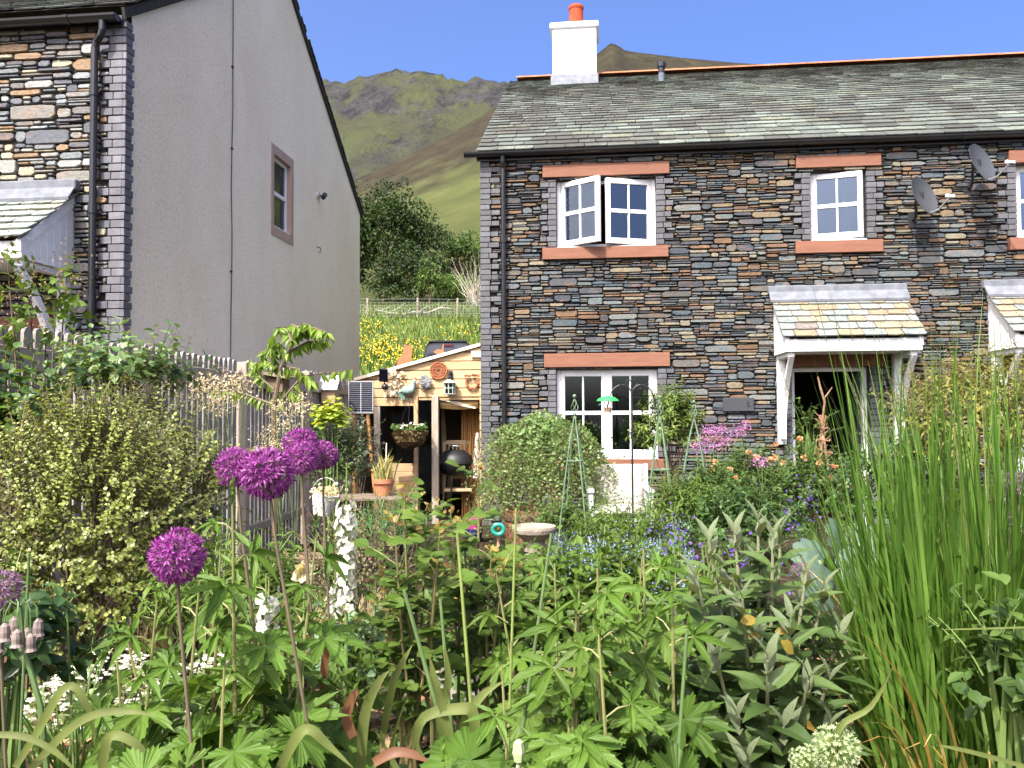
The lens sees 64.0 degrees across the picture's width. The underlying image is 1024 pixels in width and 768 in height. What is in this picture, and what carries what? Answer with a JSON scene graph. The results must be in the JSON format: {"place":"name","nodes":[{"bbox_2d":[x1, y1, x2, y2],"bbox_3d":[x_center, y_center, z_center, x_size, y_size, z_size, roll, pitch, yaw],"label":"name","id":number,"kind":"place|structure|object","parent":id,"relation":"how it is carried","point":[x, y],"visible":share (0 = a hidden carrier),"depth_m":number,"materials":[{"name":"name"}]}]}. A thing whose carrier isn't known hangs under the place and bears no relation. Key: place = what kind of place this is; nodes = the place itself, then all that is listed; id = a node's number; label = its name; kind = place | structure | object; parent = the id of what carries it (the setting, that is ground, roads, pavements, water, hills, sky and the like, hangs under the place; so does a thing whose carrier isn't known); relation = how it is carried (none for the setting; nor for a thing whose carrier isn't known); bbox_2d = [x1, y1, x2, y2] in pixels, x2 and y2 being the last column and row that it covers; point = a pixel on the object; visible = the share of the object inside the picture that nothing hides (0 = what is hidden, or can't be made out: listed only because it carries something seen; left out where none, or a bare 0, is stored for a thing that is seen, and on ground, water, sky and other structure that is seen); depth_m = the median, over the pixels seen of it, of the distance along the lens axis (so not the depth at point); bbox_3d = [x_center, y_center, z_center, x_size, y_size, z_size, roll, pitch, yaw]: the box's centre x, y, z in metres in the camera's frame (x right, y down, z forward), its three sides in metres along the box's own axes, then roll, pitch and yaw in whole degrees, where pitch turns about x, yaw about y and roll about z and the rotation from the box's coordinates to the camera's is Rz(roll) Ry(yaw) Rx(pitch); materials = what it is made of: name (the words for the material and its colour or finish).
{"place":"outdoors","nodes":[
{"label":"outdoors","id":0,"kind":"place"},
{"bbox_2d":[28,707,153,767],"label":"strap leaf","id":1,"kind":"object","parent":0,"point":[63,734],"visible":0.97,"depth_m":1.53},
{"bbox_2d":[323,68,507,179],"bbox_3d":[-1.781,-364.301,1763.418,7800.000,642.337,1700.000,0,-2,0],"label":"mountain","id":2,"kind":"structure","parent":0,"point":[385,118],"depth_m":1535.48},
{"bbox_2d":[22,304,1023,767],"bbox_3d":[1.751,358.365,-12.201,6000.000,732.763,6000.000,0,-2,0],"label":"ground","id":3,"kind":"structure","parent":0,"point":[376,720],"depth_m":9.04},
{"bbox_2d":[0,568,25,767],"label":"faded allium","id":4,"kind":"object","parent":3,"relation":"on","point":[9,583],"visible":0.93,"depth_m":1.68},
{"bbox_2d":[0,598,49,767],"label":"drooping allium","id":5,"kind":"object","parent":3,"relation":"on","point":[26,639],"visible":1,"depth_m":1.60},
{"bbox_2d":[0,342,83,696],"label":"dogwood shrub","id":6,"kind":"object","parent":3,"relation":"on","point":[21,381],"visible":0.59,"depth_m":3.63,"materials":[{"name":"green plant"}]},
{"bbox_2d":[0,225,104,585],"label":"lilac shrub","id":7,"kind":"object","parent":3,"relation":"on","point":[58,302],"visible":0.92,"depth_m":4.39,"materials":[{"name":"green plant"}]},
{"bbox_2d":[12,682,94,767],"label":"strap leaf","id":8,"kind":"object","parent":3,"relation":"on","point":[77,689],"visible":0.94,"depth_m":1.58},
{"bbox_2d":[0,550,113,767],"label":"leafy perennial","id":9,"kind":"object","parent":3,"relation":"on","point":[45,647],"visible":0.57,"depth_m":1.87,"materials":[{"name":"green plant"}]},
{"bbox_2d":[0,352,122,686],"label":"nettle patch","id":10,"kind":"object","parent":3,"relation":"on","point":[6,423],"visible":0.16,"depth_m":3.79,"materials":[{"name":"green plant"}]},
{"bbox_2d":[0,615,193,767],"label":"grass tuft","id":11,"kind":"object","parent":3,"relation":"on","point":[36,747],"visible":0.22,"depth_m":2.14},
{"bbox_2d":[23,648,182,743],"bbox_3d":[-1.329,1.032,2.720,0.626,0.318,0.348,0,-2,0],"label":"white arabis","id":12,"kind":"object","parent":3,"relation":"on","point":[63,715],"visible":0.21,"depth_m":2.69,"materials":[{"name":"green plant"}]},
{"bbox_2d":[0,362,229,715],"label":"pittosporum shrub","id":13,"kind":"object","parent":3,"relation":"on","point":[91,587],"visible":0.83,"depth_m":3.06,"materials":[{"name":"green plant"}]},
{"bbox_2d":[10,316,220,672],"bbox_3d":[-1.971,0.582,4.165,0.856,1.864,0.796,0,-2,0],"label":"apple shrub","id":14,"kind":"object","parent":3,"relation":"on","point":[160,359],"visible":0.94,"depth_m":4.12,"materials":[{"name":"green plant"}]},
{"bbox_2d":[83,577,211,767],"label":"sidalcea","id":15,"kind":"object","parent":3,"relation":"on","point":[137,725],"visible":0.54,"depth_m":1.75,"materials":[{"name":"green plant"}]},
{"bbox_2d":[80,372,219,685],"bbox_3d":[-1.754,0.711,3.962,0.682,1.549,0.610,0,-2,0],"label":"pittosporum shrub","id":16,"kind":"object","parent":3,"relation":"on","point":[149,409],"visible":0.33,"depth_m":3.95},
{"bbox_2d":[58,555,258,767],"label":"sidalcea","id":17,"kind":"object","parent":3,"relation":"on","point":[163,670],"visible":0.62,"depth_m":1.73,"materials":[{"name":"green plant"}]},
{"bbox_2d":[0,325,351,652],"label":"picket fence","id":18,"kind":"object","parent":3,"relation":"on","point":[254,417],"visible":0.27,"depth_m":7.77,"materials":[{"name":"wood"}]},
{"bbox_2d":[146,526,207,767],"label":"allium","id":19,"kind":"object","parent":3,"relation":"on","point":[176,559],"visible":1,"depth_m":1.53,"materials":[{"name":"purple plant"}]},
{"bbox_2d":[93,518,266,747],"bbox_3d":[-0.769,0.709,1.937,0.448,0.780,0.392,0,-2,0],"label":"sidalcea","id":20,"kind":"object","parent":3,"relation":"on","point":[112,685],"visible":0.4,"depth_m":1.94,"materials":[{"name":"green plant"}]},
{"bbox_2d":[0,0,363,529],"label":"gabled house","id":21,"kind":"structure","parent":3,"relation":"on","point":[181,163],"depth_m":9.14,"materials":[{"name":"paint"}]},
{"bbox_2d":[274,157,289,234],"bbox_3d":[-3.424,-2.765,12.024,0.100,1.042,0.644,0,-2,6],"label":"window","id":22,"kind":"structure","parent":21,"relation":"in","point":[280,170],"depth_m":12.16,"materials":[{"name":"white paint"}]},
{"bbox_2d":[121,401,258,677],"bbox_3d":[-1.345,0.721,3.486,0.589,1.297,0.549,-2,-2,38],"label":"pittosporum shrub","id":23,"kind":"object","parent":3,"relation":"on","point":[209,482],"visible":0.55,"depth_m":3.46,"materials":[{"name":"green plant"}]},
{"bbox_2d":[176,363,262,610],"bbox_3d":[-1.595,0.741,4.627,0.551,1.720,0.551,-1,-2,26],"label":"meadow rue","id":24,"kind":"object","parent":3,"relation":"on","point":[211,397],"visible":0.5,"depth_m":4.55,"materials":[{"name":"beige plant"}]},
{"bbox_2d":[111,628,331,767],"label":"sidalcea","id":25,"kind":"object","parent":3,"relation":"on","point":[311,747],"visible":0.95,"depth_m":1.49,"materials":[{"name":"green plant"}]},
{"bbox_2d":[275,723,352,767],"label":"strap leaf","id":26,"kind":"object","parent":25,"relation":"attached to","point":[302,731],"visible":1,"depth_m":1.48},
{"bbox_2d":[110,517,342,673],"bbox_3d":[-0.987,0.842,2.915,0.764,0.745,0.662,0,-2,0],"label":"leafy perennial","id":27,"kind":"object","parent":3,"relation":"on","point":[171,600],"visible":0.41,"depth_m":2.83,"materials":[{"name":"green plant"}]},
{"bbox_2d":[213,446,266,720],"bbox_3d":[-0.613,0.617,1.828,0.114,0.959,0.100,-1,-2,23],"label":"allium","id":28,"kind":"object","parent":3,"relation":"on","point":[230,465],"visible":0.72,"depth_m":1.84,"materials":[{"name":"purple plant"}]},
{"bbox_2d":[191,557,324,714],"bbox_3d":[-0.645,0.771,2.175,0.368,0.646,0.416,2,-3,-43],"label":"sidalcea","id":29,"kind":"object","parent":3,"relation":"on","point":[242,639],"visible":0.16,"depth_m":2.18,"materials":[{"name":"green plant"}]},
{"bbox_2d":[155,477,371,767],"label":"sidalcea","id":30,"kind":"object","parent":3,"relation":"on","point":[253,667],"visible":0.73,"depth_m":1.73,"materials":[{"name":"green plant"}]},
{"bbox_2d":[248,572,299,718],"bbox_3d":[-0.597,0.775,1.979,0.174,0.639,0.199,0,-2,0],"label":"larkspur","id":31,"kind":"object","parent":3,"relation":"on","point":[262,625],"visible":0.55,"depth_m":1.97,"materials":[{"name":"white plant"}]},
{"bbox_2d":[236,444,315,767],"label":"allium","id":32,"kind":"object","parent":3,"relation":"on","point":[265,475],"visible":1,"depth_m":1.60,"materials":[{"name":"purple plant"}]},
{"bbox_2d":[243,393,312,613],"bbox_3d":[-1.441,0.855,4.983,0.456,1.602,0.469,1,-2,-25],"label":"meadow rue","id":33,"kind":"object","parent":3,"relation":"on","point":[278,502],"visible":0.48,"depth_m":4.99,"materials":[{"name":"beige plant"}]},
{"bbox_2d":[210,323,353,622],"bbox_3d":[-1.486,0.649,5.285,0.935,2.090,0.318,0,-2,0],"label":"cherry tree","id":34,"kind":"object","parent":3,"relation":"on","point":[297,334],"visible":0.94,"depth_m":5.30,"materials":[{"name":"green plant"}]},
{"bbox_2d":[199,580,379,767],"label":"sidalcea","id":35,"kind":"object","parent":3,"relation":"on","point":[347,748],"visible":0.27,"depth_m":1.86,"materials":[{"name":"green plant"}]},
{"bbox_2d":[285,440,319,691],"bbox_3d":[-0.574,0.623,2.231,0.102,0.942,0.103,0,-2,0],"label":"allium","id":36,"kind":"object","parent":3,"relation":"on","point":[306,461],"visible":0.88,"depth_m":2.24,"materials":[{"name":"purple plant"}]},
{"bbox_2d":[313,438,339,673],"bbox_3d":[-0.560,0.629,2.431,0.100,0.935,0.098,0,-2,0],"label":"allium","id":37,"kind":"object","parent":3,"relation":"on","point":[323,459],"visible":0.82,"depth_m":2.44,"materials":[{"name":"purple plant"}]},
{"bbox_2d":[306,396,352,599],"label":"golden shrub","id":38,"kind":"object","parent":3,"relation":"on","point":[334,416],"visible":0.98,"depth_m":6.74,"materials":[{"name":"yellow plant"}]},
{"bbox_2d":[293,404,380,594],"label":"shrub","id":39,"kind":"object","parent":3,"relation":"on","point":[343,450],"visible":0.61,"depth_m":6.92,"materials":[{"name":"green plant"}]},
{"bbox_2d":[291,601,387,729],"bbox_3d":[-0.540,0.932,2.661,0.398,0.468,0.353,-1,-2,13],"label":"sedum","id":40,"kind":"object","parent":3,"relation":"on","point":[371,674],"visible":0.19,"depth_m":2.62,"materials":[{"name":"green plant"}]},
{"bbox_2d":[328,462,376,733],"bbox_3d":[-0.462,0.658,2.280,0.172,0.878,0.190,0,-2,0],"label":"larkspur","id":41,"kind":"object","parent":3,"relation":"on","point":[346,552],"visible":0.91,"depth_m":2.27,"materials":[{"name":"white plant"}]},
{"bbox_2d":[276,483,431,703],"bbox_3d":[-0.680,0.873,3.368,0.626,0.926,0.628,1,-3,-41],"label":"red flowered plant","id":42,"kind":"object","parent":3,"relation":"on","point":[362,579],"visible":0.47,"depth_m":3.34,"materials":[{"name":"green plant"}]},
{"bbox_2d":[327,405,395,551],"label":"shrub","id":43,"kind":"object","parent":3,"relation":"on","point":[370,465],"visible":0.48,"depth_m":8.54,"materials":[{"name":"green plant"}]},
{"bbox_2d":[348,381,379,529],"bbox_3d":[-2.038,0.935,10.629,0.492,1.940,0.472,-2,-2,35],"label":"solar charger","id":44,"kind":"object","parent":3,"relation":"on","point":[360,396],"visible":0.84,"depth_m":10.60,"materials":[{"name":"metal"}]},
{"bbox_2d":[356,671,388,767],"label":"strap leaf","id":45,"kind":"object","parent":3,"relation":"on","point":[364,719],"visible":1,"depth_m":1.77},
{"bbox_2d":[328,486,446,642],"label":"feathery plant","id":46,"kind":"object","parent":3,"relation":"on","point":[370,523],"visible":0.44,"depth_m":4.96,"materials":[{"name":"green plant"}]},
{"bbox_2d":[360,252,416,303],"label":"broadleaf tree","id":47,"kind":"object","parent":3,"relation":"on","point":[384,274],"visible":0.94,"depth_m":56.04,"materials":[{"name":"green plant"}]},
{"bbox_2d":[376,241,445,301],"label":"broadleaf tree","id":48,"kind":"object","parent":3,"relation":"on","point":[410,262],"visible":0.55,"depth_m":57.08,"materials":[{"name":"green plant"}]},
{"bbox_2d":[351,477,477,767],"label":"round leaved rose","id":49,"kind":"object","parent":3,"relation":"on","point":[425,561],"visible":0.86,"depth_m":2.29,"materials":[{"name":"green plant"}]},
{"bbox_2d":[348,343,480,523],"bbox_3d":[-1.241,0.749,12.700,1.944,2.539,2.643,0,-2,6],"label":"lean to shed","id":50,"kind":"object","parent":3,"relation":"on","point":[421,462],"visible":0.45,"depth_m":11.52,"materials":[{"name":"wood"}]},
{"bbox_2d":[390,393,427,449],"bbox_3d":[-1.370,0.505,11.043,0.501,0.772,0.501,0,-2,0],"label":"hanging basket","id":51,"kind":"object","parent":50,"relation":"hanging from","point":[409,436],"visible":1,"depth_m":10.89,"materials":[{"name":"wicker"}]},
{"bbox_2d":[439,445,473,519],"bbox_3d":[-0.815,1.406,11.745,0.524,1.061,0.542,0,-2,6],"label":"barbecue","id":52,"kind":"object","parent":50,"relation":"on","point":[459,457],"visible":0.83,"depth_m":11.59,"materials":[{"name":"black metal"}]},
{"bbox_2d":[360,300,480,374],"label":"meadow grass","id":53,"kind":"structure","parent":3,"relation":"on","point":[437,327],"depth_m":44.98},
{"bbox_2d":[360,311,480,375],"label":"buttercup stalks","id":54,"kind":"object","parent":3,"relation":"on","point":[374,356],"visible":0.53,"depth_m":36.96,"materials":[{"name":"yellow plant"}]},
{"bbox_2d":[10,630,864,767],"bbox_3d":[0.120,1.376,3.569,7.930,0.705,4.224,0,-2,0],"label":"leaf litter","id":55,"kind":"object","parent":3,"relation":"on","point":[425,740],"visible":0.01,"depth_m":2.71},
{"bbox_2d":[414,452,537,730],"bbox_3d":[-0.075,0.658,2.462,0.283,0.893,0.476,1,-2,-38],"label":"round leaved rose","id":56,"kind":"object","parent":3,"relation":"on","point":[477,585],"visible":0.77,"depth_m":2.49,"materials":[{"name":"green plant"}]},
{"bbox_2d":[420,633,567,767],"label":"sidalcea","id":57,"kind":"object","parent":3,"relation":"on","point":[463,747],"visible":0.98,"depth_m":1.52,"materials":[{"name":"green plant"}]},
{"bbox_2d":[412,702,480,757],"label":"strap leaf","id":58,"kind":"object","parent":57,"relation":"attached to","point":[470,710],"visible":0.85,"depth_m":1.58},
{"bbox_2d":[442,555,557,714],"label":"round leaved rose","id":59,"kind":"object","parent":3,"relation":"on","point":[507,595],"visible":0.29,"depth_m":2.65,"materials":[{"name":"green plant"}]},
{"bbox_2d":[4,521,1011,767],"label":"ground cover","id":60,"kind":"object","parent":3,"relation":"on","point":[378,704],"visible":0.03,"depth_m":2.79,"materials":[{"name":"green plant"}]},
{"bbox_2d":[410,540,614,694],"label":"leafy perennial","id":61,"kind":"object","parent":3,"relation":"on","point":[521,573],"visible":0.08,"depth_m":3.19,"materials":[{"name":"green plant"}]},
{"bbox_2d":[501,505,562,550],"bbox_3d":[0.241,1.643,9.350,0.734,0.450,0.734,0,-2,0],"label":"barrel planter","id":62,"kind":"object","parent":3,"relation":"on","point":[508,533],"visible":0.27,"depth_m":9.12,"materials":[{"name":"brown wood"}]},
{"bbox_2d":[461,408,627,541],"bbox_3d":[0.374,1.036,9.391,1.876,1.514,1.888,0,-2,0],"label":"jasmine","id":63,"kind":"object","parent":62,"relation":"in","point":[530,441],"visible":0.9,"depth_m":9.00,"materials":[{"name":"green plant"}]},
{"bbox_2d":[512,523,555,563],"bbox_3d":[0.179,1.445,6.555,0.357,0.621,0.355,0,-2,0],"label":"bird bath","id":64,"kind":"object","parent":3,"relation":"on","point":[540,532],"visible":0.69,"depth_m":6.47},
{"bbox_2d":[466,544,602,746],"bbox_3d":[0.079,0.762,2.196,0.421,0.681,0.420,0,-2,0],"label":"sidalcea","id":65,"kind":"object","parent":3,"relation":"on","point":[537,716],"visible":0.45,"depth_m":2.19,"materials":[{"name":"green plant"}]},
{"bbox_2d":[522,490,603,561],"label":"leafy perennial","id":66,"kind":"object","parent":3,"relation":"on","point":[552,518],"visible":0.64,"depth_m":7.28,"materials":[{"name":"green plant"}]},
{"bbox_2d":[498,563,635,761],"bbox_3d":[0.126,0.740,1.763,0.372,0.711,0.420,0,-2,0],"label":"sidalcea","id":67,"kind":"object","parent":3,"relation":"on","point":[538,696],"visible":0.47,"depth_m":1.71,"materials":[{"name":"green plant"}]},
{"bbox_2d":[557,394,595,570],"bbox_3d":[0.553,0.931,7.172,0.334,1.685,0.333,-1,-2,16],"label":"plant obelisk","id":68,"kind":"object","parent":3,"relation":"on","point":[578,440],"visible":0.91,"depth_m":7.18,"materials":[{"name":"green metal"}]},
{"bbox_2d":[509,542,670,767],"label":"sidalcea","id":69,"kind":"object","parent":3,"relation":"on","point":[547,742],"visible":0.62,"depth_m":1.64,"materials":[{"name":"green plant"}]},
{"bbox_2d":[481,517,736,694],"bbox_3d":[0.353,0.897,3.139,1.042,0.764,0.747,0,-2,0],"label":"leafy perennial","id":70,"kind":"object","parent":3,"relation":"on","point":[585,575],"visible":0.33,"depth_m":3.13,"materials":[{"name":"green plant"}]},
{"bbox_2d":[525,604,698,767],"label":"sidalcea","id":71,"kind":"object","parent":3,"relation":"on","point":[577,748],"visible":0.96,"depth_m":1.48,"materials":[{"name":"green plant"}]},
{"bbox_2d":[560,492,673,571],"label":"leafy perennial","id":72,"kind":"object","parent":3,"relation":"on","point":[627,520],"visible":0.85,"depth_m":6.09,"materials":[{"name":"green plant"}]},
{"bbox_2d":[587,464,654,553],"bbox_3d":[1.176,1.373,8.979,0.703,0.963,0.680,0,-2,3],"label":"garden armchair","id":73,"kind":"object","parent":3,"relation":"on","point":[640,474],"visible":0.44,"depth_m":9.16,"materials":[{"name":"paint"}]},
{"bbox_2d":[582,537,681,706],"bbox_3d":[0.303,0.767,2.320,0.408,0.669,0.386,-1,-2,25],"label":"sidalcea","id":74,"kind":"object","parent":3,"relation":"on","point":[612,627],"visible":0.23,"depth_m":2.32,"materials":[{"name":"green plant"}]},
{"bbox_2d":[551,521,738,767],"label":"sidalcea","id":75,"kind":"object","parent":3,"relation":"on","point":[697,723],"visible":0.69,"depth_m":1.72,"materials":[{"name":"green plant"}]},
{"bbox_2d":[654,511,685,542],"bbox_3d":[1.893,1.722,9.847,0.430,0.340,0.430,0,-2,0],"label":"dark pot","id":76,"kind":"object","parent":3,"relation":"on","point":[670,526],"visible":0.07,"depth_m":9.69,"materials":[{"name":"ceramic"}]},
{"bbox_2d":[625,377,708,514],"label":"olive shrub","id":77,"kind":"object","parent":76,"relation":"in","point":[675,408],"visible":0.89,"depth_m":9.79,"materials":[{"name":"green plant"}]},
{"bbox_2d":[612,546,730,767],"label":"sidalcea","id":78,"kind":"object","parent":3,"relation":"on","point":[661,747],"visible":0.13,"depth_m":2.06,"materials":[{"name":"green plant"}]},
{"bbox_2d":[636,464,725,587],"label":"leafy perennial","id":79,"kind":"object","parent":3,"relation":"on","point":[680,500],"visible":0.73,"depth_m":6.49,"materials":[{"name":"green plant"}]},
{"bbox_2d":[658,449,772,579],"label":"rose bush","id":80,"kind":"object","parent":3,"relation":"on","point":[715,481],"visible":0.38,"depth_m":7.51,"materials":[{"name":"green plant"}]},
{"bbox_2d":[662,476,817,613],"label":"leafy perennial","id":81,"kind":"object","parent":3,"relation":"on","point":[738,505],"visible":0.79,"depth_m":5.88,"materials":[{"name":"green plant"}]},
{"bbox_2d":[464,3,1023,531],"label":"terraced house","id":82,"kind":"structure","parent":3,"relation":"on","point":[718,233],"depth_m":10.99,"materials":[{"name":"stone"}]},
{"bbox_2d":[557,175,655,247],"bbox_3d":[1.267,-2.313,11.048,1.337,0.953,0.415,0,-2,6],"label":"window","id":83,"kind":"structure","parent":82,"relation":"in","point":[578,201],"depth_m":11.08,"materials":[{"name":"white paint"}]},
{"bbox_2d":[557,369,657,458],"bbox_3d":[1.282,0.408,11.068,1.354,1.213,0.190,0,-2,6],"label":"window","id":84,"kind":"structure","parent":82,"relation":"in","point":[606,375],"depth_m":11.09,"materials":[{"name":"white paint"}]},
{"bbox_2d":[810,170,866,240],"bbox_3d":[4.298,-2.337,10.830,0.702,0.940,0.215,0,-2,6],"label":"window","id":85,"kind":"structure","parent":82,"relation":"in","point":[855,235],"depth_m":10.81,"materials":[{"name":"white paint"}]},
{"bbox_2d":[838,372,860,522],"bbox_3d":[4.636,0.865,11.258,0.052,2.012,0.820,0,-2,6],"label":"door","id":86,"kind":"structure","parent":82,"relation":"in","point":[841,380],"depth_m":11.20,"materials":[{"name":"paint"}]},
{"bbox_2d":[908,177,955,316],"bbox_3d":[5.206,-1.746,10.286,0.424,1.756,0.756,0,-2,6],"label":"satellite dish","id":87,"kind":"object","parent":82,"relation":"attached to","point":[924,196],"visible":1,"depth_m":10.35,"materials":[{"name":"black metal"}]},
{"bbox_2d":[963,144,1015,280],"bbox_3d":[5.897,-2.141,10.227,0.424,1.756,0.756,0,-2,6],"label":"satellite dish","id":88,"kind":"object","parent":82,"relation":"attached to","point":[982,164],"visible":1,"depth_m":10.29,"materials":[{"name":"black metal"}]},
{"bbox_2d":[710,429,804,564],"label":"rose bush","id":89,"kind":"object","parent":3,"relation":"on","point":[738,461],"visible":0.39,"depth_m":8.06,"materials":[{"name":"green plant"}]},
{"bbox_2d":[649,499,879,767],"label":"buddleja","id":90,"kind":"object","parent":3,"relation":"on","point":[772,731],"visible":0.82,"depth_m":1.88,"materials":[{"name":"green plant"}]},
{"bbox_2d":[759,436,861,564],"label":"rose bush","id":91,"kind":"object","parent":3,"relation":"on","point":[791,480],"visible":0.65,"depth_m":7.26,"materials":[{"name":"green plant"}]},
{"bbox_2d":[791,518,876,697],"bbox_3d":[1.201,0.853,2.993,0.353,0.730,0.274,-1,-2,13],"label":"sea kale","id":92,"kind":"object","parent":3,"relation":"on","point":[805,543],"visible":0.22,"depth_m":3.02,"materials":[{"name":"green plant"}]},
{"bbox_2d":[810,722,861,767],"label":"white allium","id":93,"kind":"object","parent":3,"relation":"on","point":[841,749],"visible":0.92,"depth_m":1.59,"materials":[{"name":"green plant"}]},
{"bbox_2d":[800,440,983,766],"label":"grass tuft","id":94,"kind":"object","parent":3,"relation":"on","point":[852,551],"visible":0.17,"depth_m":2.25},
{"bbox_2d":[765,272,1023,767],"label":"miscanthus","id":95,"kind":"object","parent":3,"relation":"on","point":[921,724],"visible":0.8,"depth_m":1.93,"materials":[{"name":"green plant"}]},
{"bbox_2d":[811,425,1012,584],"bbox_3d":[3.126,1.030,6.375,1.498,1.508,1.016,0,-2,0],"label":"dark shrub","id":96,"kind":"object","parent":3,"relation":"on","point":[846,470],"visible":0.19,"depth_m":6.29,"materials":[{"name":"green plant"}]},
{"bbox_2d":[868,331,1023,544],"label":"golden willow","id":97,"kind":"object","parent":3,"relation":"on","point":[979,422],"visible":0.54,"depth_m":5.55,"materials":[{"name":"green plant"}]},
{"bbox_2d":[912,555,1023,767],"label":"broad leaved plant","id":98,"kind":"object","parent":3,"relation":"on","point":[997,646],"visible":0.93,"depth_m":1.70,"materials":[{"name":"green plant"}]},
{"bbox_2d":[354,43,757,303],"bbox_3d":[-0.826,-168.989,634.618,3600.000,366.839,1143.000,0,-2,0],"label":"hillside","id":99,"kind":"structure","parent":0,"point":[442,175],"depth_m":503.12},
{"bbox_2d":[355,175,447,303],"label":"broadleaf tree","id":100,"kind":"object","parent":99,"relation":"on","point":[389,215],"visible":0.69,"depth_m":59.34,"materials":[{"name":"green plant"}]},
{"bbox_2d":[389,194,452,301],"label":"broadleaf tree","id":101,"kind":"object","parent":99,"relation":"on","point":[431,234],"visible":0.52,"depth_m":60.91,"materials":[{"name":"green plant"}]},
{"bbox_2d":[433,228,479,294],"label":"broadleaf tree","id":102,"kind":"object","parent":99,"relation":"on","point":[457,246],"visible":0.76,"depth_m":63.95,"materials":[{"name":"green plant"}]},
{"bbox_2d":[297,0,1023,83],"label":"sky","id":103,"kind":"structure","parent":0,"point":[498,41],"materials":[{"name":"blue"}]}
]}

